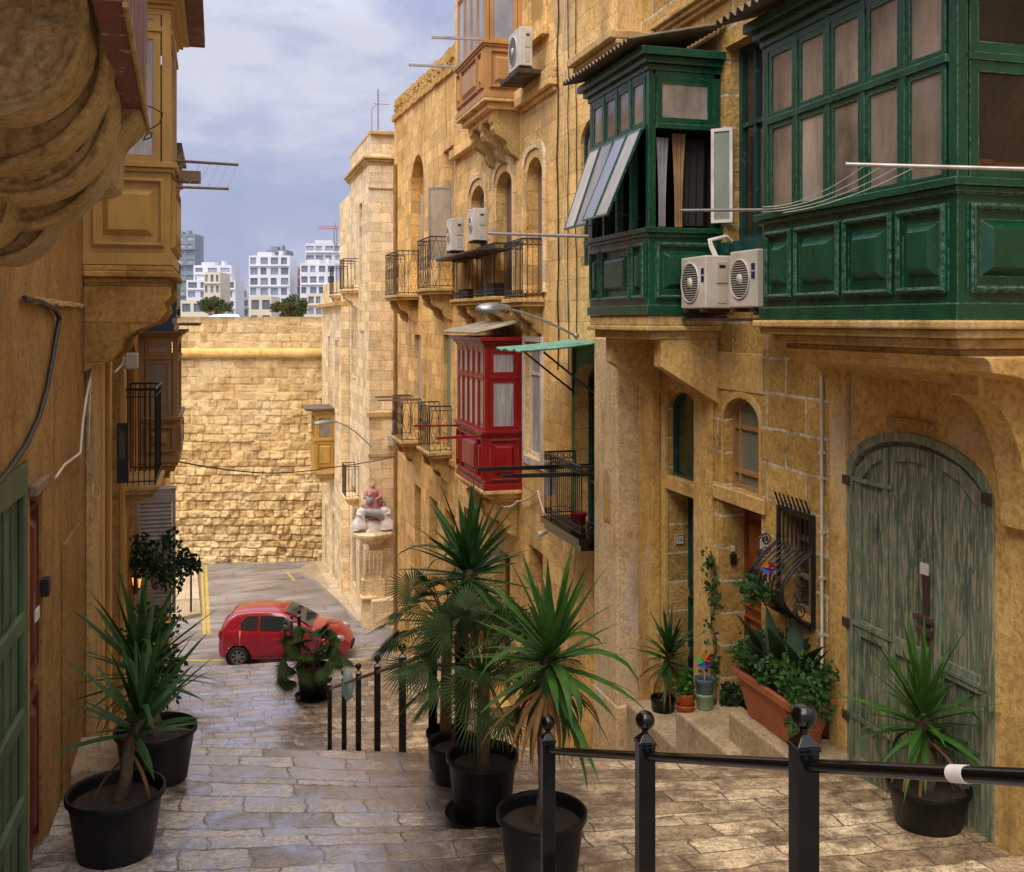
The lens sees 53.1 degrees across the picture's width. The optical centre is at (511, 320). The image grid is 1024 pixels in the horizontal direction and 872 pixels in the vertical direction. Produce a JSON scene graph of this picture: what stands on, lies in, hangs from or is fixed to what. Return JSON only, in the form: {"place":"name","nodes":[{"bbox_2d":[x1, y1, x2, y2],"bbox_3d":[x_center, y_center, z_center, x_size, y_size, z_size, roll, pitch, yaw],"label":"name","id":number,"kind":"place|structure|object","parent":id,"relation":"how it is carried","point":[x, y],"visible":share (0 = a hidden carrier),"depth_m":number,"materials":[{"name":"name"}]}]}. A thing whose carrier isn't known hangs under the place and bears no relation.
{"place":"outdoors","nodes":[
{"label":"outdoors","id":0,"kind":"place"},
{"bbox_2d":[171,569,200,621],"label":"pavement","id":1,"kind":"structure","parent":0,"point":[183,599],"depth_m":34.92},
{"bbox_2d":[177,230,203,300],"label":"tower block","id":2,"kind":"structure","parent":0,"point":[192,248],"depth_m":500.42,"materials":[{"name":"concrete"}]},
{"bbox_2d":[181,301,226,316],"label":"apartment block","id":3,"kind":"structure","parent":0,"point":[190,308],"depth_m":330.00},
{"bbox_2d":[186,277,243,314],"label":"apartment block","id":4,"kind":"structure","parent":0,"point":[194,290],"depth_m":430.42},
{"bbox_2d":[204,272,229,313],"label":"apartment block","id":5,"kind":"structure","parent":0,"point":[216,284],"depth_m":400.42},
{"bbox_2d":[194,261,239,280],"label":"apartment block","id":6,"kind":"structure","parent":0,"point":[224,267],"depth_m":438.42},
{"bbox_2d":[244,289,248,316],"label":"apartment block","id":7,"kind":"structure","parent":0,"point":[246,302],"depth_m":450.00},
{"bbox_2d":[250,296,279,316],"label":"apartment block","id":8,"kind":"structure","parent":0,"point":[260,306],"depth_m":380.20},
{"bbox_2d":[249,251,296,316],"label":"apartment block","id":9,"kind":"structure","parent":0,"point":[272,274],"depth_m":400.42,"materials":[{"name":"concrete"}]},
{"bbox_2d":[171,561,394,667],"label":"road","id":10,"kind":"structure","parent":0,"point":[232,586],"depth_m":35.31,"materials":[{"name":"asphalt"}]},
{"bbox_2d":[82,0,204,736],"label":"house","id":11,"kind":"structure","parent":10,"relation":"on","point":[131,272],"depth_m":8.96,"materials":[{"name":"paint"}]},
{"bbox_2d":[117,423,128,482],"bbox_3d":[-4.041,1.375,10.637,0.114,0.620,0.080,0,0,-16],"label":"window shutter","id":12,"kind":"object","parent":11,"relation":"attached to","point":[122,452],"depth_m":10.61,"materials":[{"name":"wood"}]},
{"bbox_2d":[125,352,138,369],"bbox_3d":[-4.207,0.448,11.329,0.143,0.186,0.100,0,0,-16],"label":"junction box","id":13,"kind":"object","parent":11,"relation":"attached to","point":[131,361],"visible":0.89,"depth_m":11.28,"materials":[{"name":"beige plastic"}]},
{"bbox_2d":[128,526,202,593],"bbox_3d":[-4.528,3.108,13.284,0.843,0.861,1.258,0,0,13],"label":"potted tree","id":14,"kind":"object","parent":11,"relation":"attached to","point":[151,563],"visible":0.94,"depth_m":13.11,"materials":[{"name":"green plant"}]},
{"bbox_2d":[177,170,200,183],"bbox_3d":[-2.912,-1.292,9.230,0.205,0.100,0.150,0,0,-16],"label":"timber offcut","id":15,"kind":"object","parent":11,"relation":"attached to","point":[185,176],"visible":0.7,"depth_m":9.16,"materials":[{"name":"brown wood"}]},
{"bbox_2d":[175,159,238,189],"bbox_3d":[-2.781,-1.325,9.295,0.594,0.370,0.825,0,0,-16],"label":"clothes line bracket","id":16,"kind":"object","parent":11,"relation":"attached to","point":[209,163],"visible":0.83,"depth_m":9.59,"materials":[{"name":"grey metal"}]},
{"bbox_2d":[201,565,205,633],"bbox_3d":[-11.008,9.733,36.456,0.100,0.869,12.777,0,0,-17],"label":"road marking","id":17,"kind":"object","parent":10,"relation":"on","point":[203,607],"visible":0.8,"depth_m":34.78,"materials":[{"name":"yellow paint"}]},
{"bbox_2d":[205,565,210,633],"bbox_3d":[-10.850,9.729,36.441,0.100,0.868,12.759,0,0,-17],"label":"road marking","id":18,"kind":"object","parent":10,"relation":"on","point":[207,604],"visible":1,"depth_m":35.02,"materials":[{"name":"yellow paint"}]},
{"bbox_2d":[218,600,354,664],"bbox_3d":[-6.061,8.435,27.764,3.538,1.476,1.872,0,0,-5],"label":"parked car","id":19,"kind":"object","parent":10,"relation":"on","point":[248,631],"visible":0.66,"depth_m":27.07,"materials":[{"name":"red"}]},
{"bbox_2d":[278,610,300,661],"bbox_3d":[-6.546,9.284,28.567,0.084,6.748,16.039,0,0,-16],"label":"railing","id":20,"kind":"object","parent":10,"relation":"on","point":[298,620],"visible":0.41,"depth_m":23.04,"materials":[{"name":"black metal"}]},
{"bbox_2d":[301,279,348,592],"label":"house","id":21,"kind":"structure","parent":10,"relation":"on","point":[329,445],"depth_m":37.38,"materials":[{"name":"stone"}]},
{"bbox_2d":[328,130,393,629],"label":"tower house","id":22,"kind":"structure","parent":10,"relation":"on","point":[366,225],"depth_m":31.18,"materials":[{"name":"stone"}]},
{"bbox_2d":[314,420,371,446],"bbox_3d":[-5.004,3.358,30.279,1.828,0.894,0.240,0,0,-36],"label":"street lamp","id":23,"kind":"object","parent":22,"relation":"attached to","point":[325,422],"visible":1,"depth_m":29.96,"materials":[{"name":"metal"}]},
{"bbox_2d":[350,479,392,532],"bbox_3d":[-4.200,5.754,30.936,1.404,1.927,0.692,0,0,-16],"label":"shrine statue","id":24,"kind":"object","parent":22,"relation":"on","point":[374,512],"visible":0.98,"depth_m":30.77,"materials":[{"name":"stone"}]},
{"bbox_2d":[383,43,454,658],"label":"corner house","id":25,"kind":"structure","parent":10,"relation":"on","point":[423,118],"depth_m":23.83,"materials":[{"name":"stone"}]},
{"bbox_2d":[179,456,394,473],"bbox_3d":[-4.228,2.945,21.895,0.073,1.449,11.625,0,0,10],"label":"cable","id":26,"kind":"object","parent":25,"relation":"attached to","point":[276,472],"visible":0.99,"depth_m":19.75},
{"bbox_2d":[393,164,396,651],"bbox_3d":[-3.145,2.350,27.552,0.115,13.100,0.115,0,0,-16],"label":"drainpipe","id":27,"kind":"object","parent":25,"relation":"attached to","point":[394,380],"visible":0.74,"depth_m":27.51,"materials":[{"name":"metal"}]},
{"bbox_2d":[30,655,1023,871],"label":"stone steps","id":28,"kind":"structure","parent":10,"relation":"on","point":[270,783],"depth_m":7.12,"materials":[{"name":"stone"}]},
{"bbox_2d":[0,0,150,871],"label":"house","id":29,"kind":"structure","parent":28,"relation":"on","point":[74,125],"depth_m":5.57,"materials":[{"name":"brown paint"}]},
{"bbox_2d":[0,463,27,871],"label":"door","id":30,"kind":"structure","parent":29,"relation":"in","point":[14,490],"depth_m":5.62,"materials":[{"name":"green paint"}]},
{"bbox_2d":[0,295,61,485],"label":"cable","id":31,"kind":"object","parent":29,"relation":"attached to","point":[8,470],"visible":0.99,"depth_m":6.24,"materials":[{"name":"rubber"}]},
{"bbox_2d":[30,497,38,857],"bbox_3d":[-2.964,2.172,6.266,0.085,2.256,0.442,0,0,-16],"label":"door","id":32,"kind":"structure","parent":29,"relation":"in","point":[34,505],"depth_m":6.29,"materials":[{"name":"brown wood"}]},
{"bbox_2d":[41,576,50,596],"bbox_3d":[-2.951,1.685,6.486,0.048,0.111,0.090,0,0,-16],"label":"letter box","id":33,"kind":"object","parent":29,"relation":"attached to","point":[45,586],"visible":1,"depth_m":6.45,"materials":[{"name":"black metal"}]},
{"bbox_2d":[54,368,92,478],"bbox_3d":[-3.293,0.503,7.761,0.020,1.071,2.209,0,0,-16],"label":"cable","id":34,"kind":"object","parent":29,"relation":"attached to","point":[81,436],"visible":0.81,"depth_m":8.01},
{"bbox_2d":[71,735,119,785],"bbox_3d":[-3.170,3.495,7.932,0.410,0.330,0.650,0,0,-16],"label":"doorstep","id":35,"kind":"object","parent":28,"relation":"on","point":[95,758],"visible":0.26,"depth_m":7.77,"materials":[{"name":"stone"}]},
{"bbox_2d":[50,624,215,869],"bbox_3d":[-2.356,2.608,6.450,0.959,1.420,1.264,0,0,-16],"label":"potted yucca","id":36,"kind":"object","parent":28,"relation":"on","point":[113,814],"visible":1,"depth_m":6.37,"materials":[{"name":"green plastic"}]},
{"bbox_2d":[69,566,224,787],"bbox_3d":[-2.848,2.663,7.784,1.146,1.604,1.175,0,0,-35],"label":"potted yucca","id":37,"kind":"object","parent":28,"relation":"on","point":[169,751],"visible":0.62,"depth_m":7.72,"materials":[{"name":"plant"}]},
{"bbox_2d":[117,602,188,719],"bbox_3d":[-3.084,3.085,8.861,0.628,1.317,0.589,0,0,10],"label":"potted shrub","id":38,"kind":"object","parent":28,"relation":"on","point":[157,608],"visible":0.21,"depth_m":8.81,"materials":[{"name":"green plant"}]},
{"bbox_2d":[271,622,356,702],"bbox_3d":[-3.589,6.204,18.739,1.450,1.393,1.540,0,0,14],"label":"potted shrub","id":39,"kind":"object","parent":28,"relation":"on","point":[311,672],"visible":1,"depth_m":18.50,"materials":[{"name":"plant"}]},
{"bbox_2d":[327,624,464,763],"bbox_3d":[-1.600,4.468,11.613,0.084,4.646,8.954,0,0,-16],"label":"railing","id":40,"kind":"object","parent":28,"relation":"on","point":[377,672],"visible":0.58,"depth_m":11.11,"materials":[{"name":"black metal"}]},
{"bbox_2d":[341,668,354,700],"bbox_3d":[-2.231,4.963,13.952,0.201,0.440,0.150,0,0,-16],"label":"plastic bag","id":41,"kind":"object","parent":40,"relation":"hanging from","point":[346,691],"visible":0.95,"depth_m":13.91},
{"bbox_2d":[362,566,519,770],"bbox_3d":[-0.555,2.727,8.174,1.317,1.669,1.294,0,0,-16],"label":"potted fan palm","id":42,"kind":"object","parent":28,"relation":"on","point":[388,646],"visible":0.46,"depth_m":8.04,"materials":[{"name":"plant"}]},
{"bbox_2d":[396,481,537,787],"bbox_3d":[-0.346,2.373,7.815,1.146,2.304,1.072,0,0,3],"label":"potted yucca","id":43,"kind":"object","parent":28,"relation":"on","point":[464,551],"visible":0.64,"depth_m":7.77,"materials":[{"name":"plant"}]},
{"bbox_2d":[381,580,589,829],"bbox_3d":[-0.193,2.594,6.993,1.457,1.558,1.301,0,0,-16],"label":"potted fan palm","id":44,"kind":"object","parent":28,"relation":"on","point":[482,779],"visible":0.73,"depth_m":6.78,"materials":[{"name":"plant"}]},
{"bbox_2d":[442,0,616,748],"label":"building","id":45,"kind":"structure","parent":28,"relation":"on","point":[521,399],"depth_m":15.99,"materials":[{"name":"stone"}]},
{"bbox_2d":[408,64,456,67],"bbox_3d":[-1.358,-4.428,17.818,0.881,0.064,0.040,0,0,-3],"label":"clothes pole","id":46,"kind":"object","parent":45,"relation":"attached to","point":[430,65],"visible":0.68,"depth_m":17.80,"materials":[{"name":"metal"}]},
{"bbox_2d":[436,435,482,439],"bbox_3d":[-0.766,1.839,16.168,0.863,0.067,0.042,0,0,-9],"label":"clothes pole","id":47,"kind":"object","parent":45,"relation":"attached to","point":[459,437],"visible":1,"depth_m":16.14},
{"bbox_2d":[432,36,508,40],"bbox_3d":[-0.631,-4.446,16.155,1.272,0.042,0.040,0,0,-7],"label":"clothes pole","id":48,"kind":"object","parent":45,"relation":"attached to","point":[458,38],"visible":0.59,"depth_m":16.12,"materials":[{"name":"metal"}]},
{"bbox_2d":[436,248,508,261],"bbox_3d":[-0.771,-1.176,18.517,0.550,0.043,3.356,0,0,-16],"label":"steel bracket","id":49,"kind":"object","parent":45,"relation":"attached to","point":[469,253],"visible":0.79,"depth_m":17.92,"materials":[{"name":"metal"}]},
{"bbox_2d":[446,218,463,253],"bbox_3d":[-1.052,-1.554,19.026,0.289,0.652,0.434,0,0,-16],"label":"air conditioner","id":50,"kind":"object","parent":49,"relation":"on","point":[455,235],"visible":0.97,"depth_m":18.84,"materials":[{"name":"beige plastic"}]},
{"bbox_2d":[468,208,487,245],"bbox_3d":[-0.582,-1.586,17.355,0.268,0.600,0.404,0,0,-16],"label":"air conditioner","id":51,"kind":"object","parent":45,"relation":"attached to","point":[477,225],"visible":1,"depth_m":17.19,"materials":[{"name":"beige plastic"}]},
{"bbox_2d":[505,554,509,701],"bbox_3d":[0.043,5.253,17.496,0.050,2.694,1.012,0,0,-16],"label":"door","id":52,"kind":"structure","parent":45,"relation":"in","point":[507,569],"depth_m":17.93,"materials":[{"name":"brown paint"}]},
{"bbox_2d":[507,176,511,292],"bbox_3d":[0.067,-1.465,17.301,0.050,2.089,0.991,0,0,-16],"label":"window","id":53,"kind":"structure","parent":45,"relation":"in","point":[509,187],"depth_m":17.60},
{"bbox_2d":[500,68,542,87],"bbox_3d":[0.187,-3.609,15.272,0.500,0.070,0.945,0,0,-16],"label":"steel bracket","id":54,"kind":"object","parent":45,"relation":"attached to","point":[520,78],"visible":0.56,"depth_m":15.12,"materials":[{"name":"metal"}]},
{"bbox_2d":[508,26,533,74],"bbox_3d":[0.123,-3.966,15.200,0.233,0.626,0.640,0,0,-16],"label":"air conditioner","id":55,"kind":"object","parent":54,"relation":"on","point":[520,48],"visible":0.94,"depth_m":14.93,"materials":[{"name":"beige plastic"}]},
{"bbox_2d":[475,302,578,338],"bbox_3d":[0.201,0.006,12.752,1.347,0.457,0.200,0,0,-16],"label":"street lamp","id":56,"kind":"object","parent":45,"relation":"attached to","point":[491,308],"visible":1,"depth_m":12.60,"materials":[{"name":"metal"}]},
{"bbox_2d":[530,341,539,458],"bbox_3d":[0.418,1.215,15.720,0.050,1.786,0.847,0,0,-16],"label":"window","id":57,"kind":"structure","parent":45,"relation":"in","point":[534,367],"depth_m":15.93,"materials":[{"name":"white paint"}]},
{"bbox_2d":[477,463,593,471],"bbox_3d":[0.326,1.954,13.620,1.627,0.061,0.051,0,0,-16],"label":"clothes pole","id":58,"kind":"object","parent":45,"relation":"attached to","point":[510,468],"visible":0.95,"depth_m":13.53,"materials":[{"name":"black metal"}]},
{"bbox_2d":[488,232,589,237],"bbox_3d":[0.283,-1.130,13.504,0.041,0.346,3.418,0,0,-21],"label":"clothes pole","id":59,"kind":"object","parent":45,"relation":"attached to","point":[543,235],"visible":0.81,"depth_m":13.23,"materials":[{"name":"metal"}]},
{"bbox_2d":[538,166,541,291],"bbox_3d":[0.543,-1.451,15.645,0.050,2.061,0.784,0,0,-16],"label":"window","id":60,"kind":"structure","parent":45,"relation":"in","point":[540,171],"depth_m":15.90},
{"bbox_2d":[501,472,594,477],"bbox_3d":[0.498,1.904,12.629,1.296,0.069,0.047,0,0,-16],"label":"clothes pole","id":61,"kind":"object","parent":45,"relation":"attached to","point":[533,475],"visible":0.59,"depth_m":12.57,"materials":[{"name":"black metal"}]},
{"bbox_2d":[543,460,554,494],"bbox_3d":[0.511,2.125,13.840,0.130,0.450,0.180,0,0,-16],"label":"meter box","id":62,"kind":"object","parent":45,"relation":"attached to","point":[549,480],"visible":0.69,"depth_m":13.76,"materials":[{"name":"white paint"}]},
{"bbox_2d":[556,0,558,369],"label":"cable","id":63,"kind":"object","parent":45,"relation":"attached to","point":[557,176],"visible":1,"depth_m":14.48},
{"bbox_2d":[562,0,564,370],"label":"cable","id":64,"kind":"object","parent":45,"relation":"attached to","point":[564,180],"visible":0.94,"depth_m":14.24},
{"bbox_2d":[567,0,568,370],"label":"cable","id":65,"kind":"object","parent":45,"relation":"attached to","point":[567,185],"visible":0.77,"depth_m":14.08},
{"bbox_2d":[575,0,576,372],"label":"cable","id":66,"kind":"object","parent":45,"relation":"attached to","point":[576,188],"visible":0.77,"depth_m":13.75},
{"bbox_2d":[584,125,589,265],"bbox_3d":[1.158,-1.687,13.072,0.050,1.935,1.243,0,0,-16],"label":"window","id":67,"kind":"structure","parent":45,"relation":"in","point":[587,137],"depth_m":13.61,"materials":[{"name":"teal paint"}]},
{"bbox_2d":[588,368,594,524],"bbox_3d":[1.214,1.675,13.421,0.050,2.200,1.091,0,0,-16],"label":"balcony door","id":68,"kind":"structure","parent":45,"relation":"in","point":[591,382],"depth_m":13.87,"materials":[{"name":"teal paint"}]},
{"bbox_2d":[466,545,644,871],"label":"potted yucca","id":69,"kind":"object","parent":28,"relation":"on","point":[548,691],"visible":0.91,"depth_m":5.93,"materials":[{"name":"plant"}]},
{"bbox_2d":[627,700,675,752],"bbox_3d":[1.647,4.465,10.194,0.498,0.870,1.480,0,0,-16],"label":"doorstep","id":70,"kind":"object","parent":28,"relation":"on","point":[662,731],"visible":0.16,"depth_m":10.36,"materials":[{"name":"stone"}]},
{"bbox_2d":[633,606,693,714],"bbox_3d":[1.622,3.586,10.586,0.835,1.272,0.861,0,0,-16],"label":"potted yucca","id":71,"kind":"object","parent":70,"relation":"on","point":[663,702],"visible":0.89,"depth_m":10.56,"materials":[{"name":"plant"}]},
{"bbox_2d":[562,0,829,749],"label":"limestone house","id":72,"kind":"structure","parent":28,"relation":"on","point":[707,433],"depth_m":9.89,"materials":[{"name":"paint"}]},
{"bbox_2d":[673,393,693,480],"bbox_3d":[1.847,1.202,10.676,0.050,0.904,0.683,0,0,-16],"label":"window","id":73,"kind":"structure","parent":72,"relation":"in","point":[683,406],"depth_m":10.82,"materials":[{"name":"teal paint"}]},
{"bbox_2d":[688,497,693,681],"bbox_3d":[2.003,3.074,10.721,0.085,2.553,0.683,0,0,-16],"label":"door","id":74,"kind":"structure","parent":72,"relation":"in","point":[690,500],"depth_m":10.98,"materials":[{"name":"teal paint"}]},
{"bbox_2d":[697,546,723,704],"bbox_3d":[1.927,2.979,9.904,0.303,1.593,0.348,0,0,-16],"label":"climbing plant","id":75,"kind":"object","parent":72,"relation":"attached to","point":[709,563],"visible":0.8,"depth_m":9.87,"materials":[{"name":"green plant"}]},
{"bbox_2d":[682,315,758,320],"bbox_3d":[2.021,-0.022,9.020,0.430,0.053,1.562,0,0,-16],"label":"steel bracket","id":76,"kind":"object","parent":72,"relation":"attached to","point":[705,318],"visible":0.55,"depth_m":9.37,"materials":[{"name":"metal"}]},
{"bbox_2d":[681,255,733,314],"bbox_3d":[1.789,-0.318,9.451,0.298,0.535,0.546,0,0,-16],"label":"air conditioner","id":77,"kind":"object","parent":76,"relation":"on","point":[705,287],"visible":1,"depth_m":9.23,"materials":[{"name":"beige plastic"}]},
{"bbox_2d":[708,235,732,254],"bbox_3d":[1.960,-0.684,9.489,0.324,0.221,0.076,0,0,-29],"label":"pipe","id":78,"kind":"object","parent":77,"relation":"attached to","point":[712,247],"visible":0.82,"depth_m":9.43,"materials":[{"name":"white paint"}]},
{"bbox_2d":[729,249,762,314],"bbox_3d":[2.046,-0.315,8.556,0.298,0.535,0.498,0,0,-16],"label":"air conditioner","id":79,"kind":"object","parent":76,"relation":"on","point":[746,280],"visible":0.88,"depth_m":8.46,"materials":[{"name":"beige plastic"}]},
{"bbox_2d":[680,208,762,211],"bbox_3d":[1.709,-0.905,8.399,0.024,0.140,1.210,0,0,-23],"label":"clothes pole","id":80,"kind":"object","parent":72,"relation":"attached to","point":[727,210],"visible":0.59,"depth_m":8.32,"materials":[{"name":"metal"}]},
{"bbox_2d":[732,399,758,493],"bbox_3d":[2.229,1.149,9.493,0.050,0.865,0.673,0,0,-16],"label":"window","id":81,"kind":"structure","parent":72,"relation":"in","point":[745,426],"depth_m":9.61,"materials":[{"name":"brown wood"}]},
{"bbox_2d":[739,42,762,239],"bbox_3d":[2.297,-1.670,9.474,0.050,1.860,0.706,0,0,-16],"label":"window","id":82,"kind":"structure","parent":72,"relation":"in","point":[750,55],"depth_m":9.65,"materials":[{"name":"teal paint"}]},
{"bbox_2d":[744,509,760,638],"bbox_3d":[2.338,2.811,9.526,0.101,2.177,0.731,0,0,-16],"label":"door","id":83,"kind":"structure","parent":72,"relation":"in","point":[752,520],"depth_m":9.69,"materials":[{"name":"brown wood"}]},
{"bbox_2d":[733,568,779,608],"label":"potted plant","id":84,"kind":"object","parent":72,"relation":"in","point":[753,585],"depth_m":8.66,"materials":[{"name":"plant"}]},
{"bbox_2d":[795,516,810,614],"bbox_3d":[2.513,2.048,8.576,0.050,0.831,0.454,0,0,-16],"label":"window","id":85,"kind":"structure","parent":72,"relation":"in","point":[806,574],"depth_m":8.68,"materials":[{"name":"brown wood"}]},
{"bbox_2d":[818,376,825,668],"bbox_3d":[2.426,1.649,8.161,0.138,2.417,0.101,0,0,39],"label":"drainpipe","id":86,"kind":"object","parent":72,"relation":"attached to","point":[821,577],"visible":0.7,"depth_m":8.14,"materials":[{"name":"beige plastic"}]},
{"bbox_2d":[676,704,745,755],"bbox_3d":[1.928,3.925,8.978,0.628,0.750,0.992,0,0,-16],"label":"doorstep","id":87,"kind":"object","parent":28,"relation":"on","point":[701,732],"visible":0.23,"depth_m":9.03,"materials":[{"name":"stone"}]},
{"bbox_2d":[671,671,697,712],"bbox_3d":[1.582,3.371,9.349,0.251,0.358,0.302,0,0,38],"label":"flower pot","id":88,"kind":"object","parent":87,"relation":"on","point":[685,696],"visible":1,"depth_m":9.29,"materials":[{"name":"orange plastic"}]},
{"bbox_2d":[695,690,713,710],"bbox_3d":[1.761,3.475,9.367,0.178,0.150,0.178,0,0,-16],"label":"flower pot","id":89,"kind":"object","parent":87,"relation":"on","point":[704,703],"visible":0.8,"depth_m":9.30,"materials":[{"name":"ceramic"}]},
{"bbox_2d":[694,674,714,695],"bbox_3d":[1.761,3.340,9.367,0.188,0.150,0.188,0,0,-16],"label":"flower pot","id":90,"kind":"object","parent":89,"relation":"on","point":[705,687],"visible":1,"depth_m":9.31,"materials":[{"name":"ceramic"}]},
{"bbox_2d":[697,652,712,679],"bbox_3d":[1.770,3.167,9.354,0.163,0.286,0.034,0,0,0],"label":"pinwheel","id":91,"kind":"object","parent":90,"relation":"in","point":[702,662],"visible":0.93,"depth_m":9.36,"materials":[{"name":"multicoloured plastic"}]},
{"bbox_2d":[717,680,746,709],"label":"potted succulent","id":92,"kind":"object","parent":87,"relation":"on","point":[727,693],"visible":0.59,"depth_m":9.45,"materials":[{"name":"green plant"}]},
{"bbox_2d":[539,702,1023,871],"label":"railing","id":93,"kind":"object","parent":28,"relation":"on","point":[803,764],"visible":1,"depth_m":3.06,"materials":[{"name":"black metal"}]},
{"bbox_2d":[944,764,969,783],"bbox_3d":[1.035,1.048,2.366,0.042,0.060,0.070,0,0,-16],"label":"tape","id":94,"kind":"object","parent":93,"relation":"attached to","point":[952,772],"visible":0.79,"depth_m":2.36,"materials":[{"name":"white paint"}]},
{"bbox_2d":[729,710,848,777],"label":"stone plinth","id":95,"kind":"structure","parent":28,"relation":"on","point":[749,735],"depth_m":8.21,"materials":[{"name":"stone"}]},
{"bbox_2d":[725,603,839,744],"bbox_3d":[2.194,2.822,8.262,0.720,0.977,1.322,0,0,-16],"label":"planter trough","id":96,"kind":"object","parent":95,"relation":"on","point":[778,678],"visible":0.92,"depth_m":8.15,"materials":[{"name":"ceramic"}]},
{"bbox_2d":[716,0,1023,854],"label":"plastered house","id":97,"kind":"structure","parent":28,"relation":"on","point":[892,310],"depth_m":6.55,"materials":[{"name":"paint"}]},
{"bbox_2d":[842,441,991,837],"bbox_3d":[2.809,2.226,7.131,0.120,2.787,1.570,0,0,-16],"label":"door","id":98,"kind":"structure","parent":97,"relation":"in","point":[921,518],"depth_m":7.10,"materials":[{"name":"green paint"}]},
{"bbox_2d":[846,162,1023,171],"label":"clothes pole","id":99,"kind":"object","parent":97,"relation":"attached to","point":[936,166],"visible":1,"depth_m":5.43,"materials":[{"name":"metal"}]},
{"bbox_2d":[979,159,1023,166],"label":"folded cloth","id":100,"kind":"object","parent":97,"relation":"on","point":[985,162],"visible":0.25,"depth_m":5.84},
{"bbox_2d":[836,609,997,837],"bbox_3d":[2.719,2.606,6.659,1.059,1.362,1.196,0,0,-16],"label":"potted yucca","id":101,"kind":"object","parent":28,"relation":"on","point":[935,809],"visible":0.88,"depth_m":6.59,"materials":[{"name":"plant"}]},
{"bbox_2d":[161,0,454,288],"label":"sky","id":102,"kind":"structure","parent":0,"point":[285,91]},
{"bbox_2d":[307,294,322,316],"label":"apartment block","id":103,"kind":"structure","parent":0,"point":[313,300],"depth_m":350.00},
{"bbox_2d":[300,258,339,316],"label":"apartment block","id":104,"kind":"structure","parent":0,"point":[314,276],"depth_m":395.00,"materials":[{"name":"concrete"}]},
{"bbox_2d":[305,240,339,263],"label":"apartment block","id":105,"kind":"structure","parent":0,"point":[322,250],"depth_m":470.00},
{"bbox_2d":[296,560,392,631],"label":"pavement","id":106,"kind":"structure","parent":0,"point":[317,573],"depth_m":36.52,"materials":[{"name":"stone"}]},
{"label":"ground","id":107,"kind":"structure","parent":0,"visible":0},
{"bbox_2d":[171,317,321,563],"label":"fort wall","id":108,"kind":"structure","parent":107,"relation":"on","point":[250,386],"depth_m":43.01,"materials":[{"name":"stone"}]},
{"bbox_2d":[196,295,233,314],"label":"tree","id":109,"kind":"object","parent":108,"relation":"on","point":[214,304],"visible":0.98,"depth_m":79.53,"materials":[{"name":"green plant"}]},
{"bbox_2d":[269,293,308,316],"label":"tree","id":110,"kind":"object","parent":108,"relation":"on","point":[290,306],"visible":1,"depth_m":79.71,"materials":[{"name":"green plant"}]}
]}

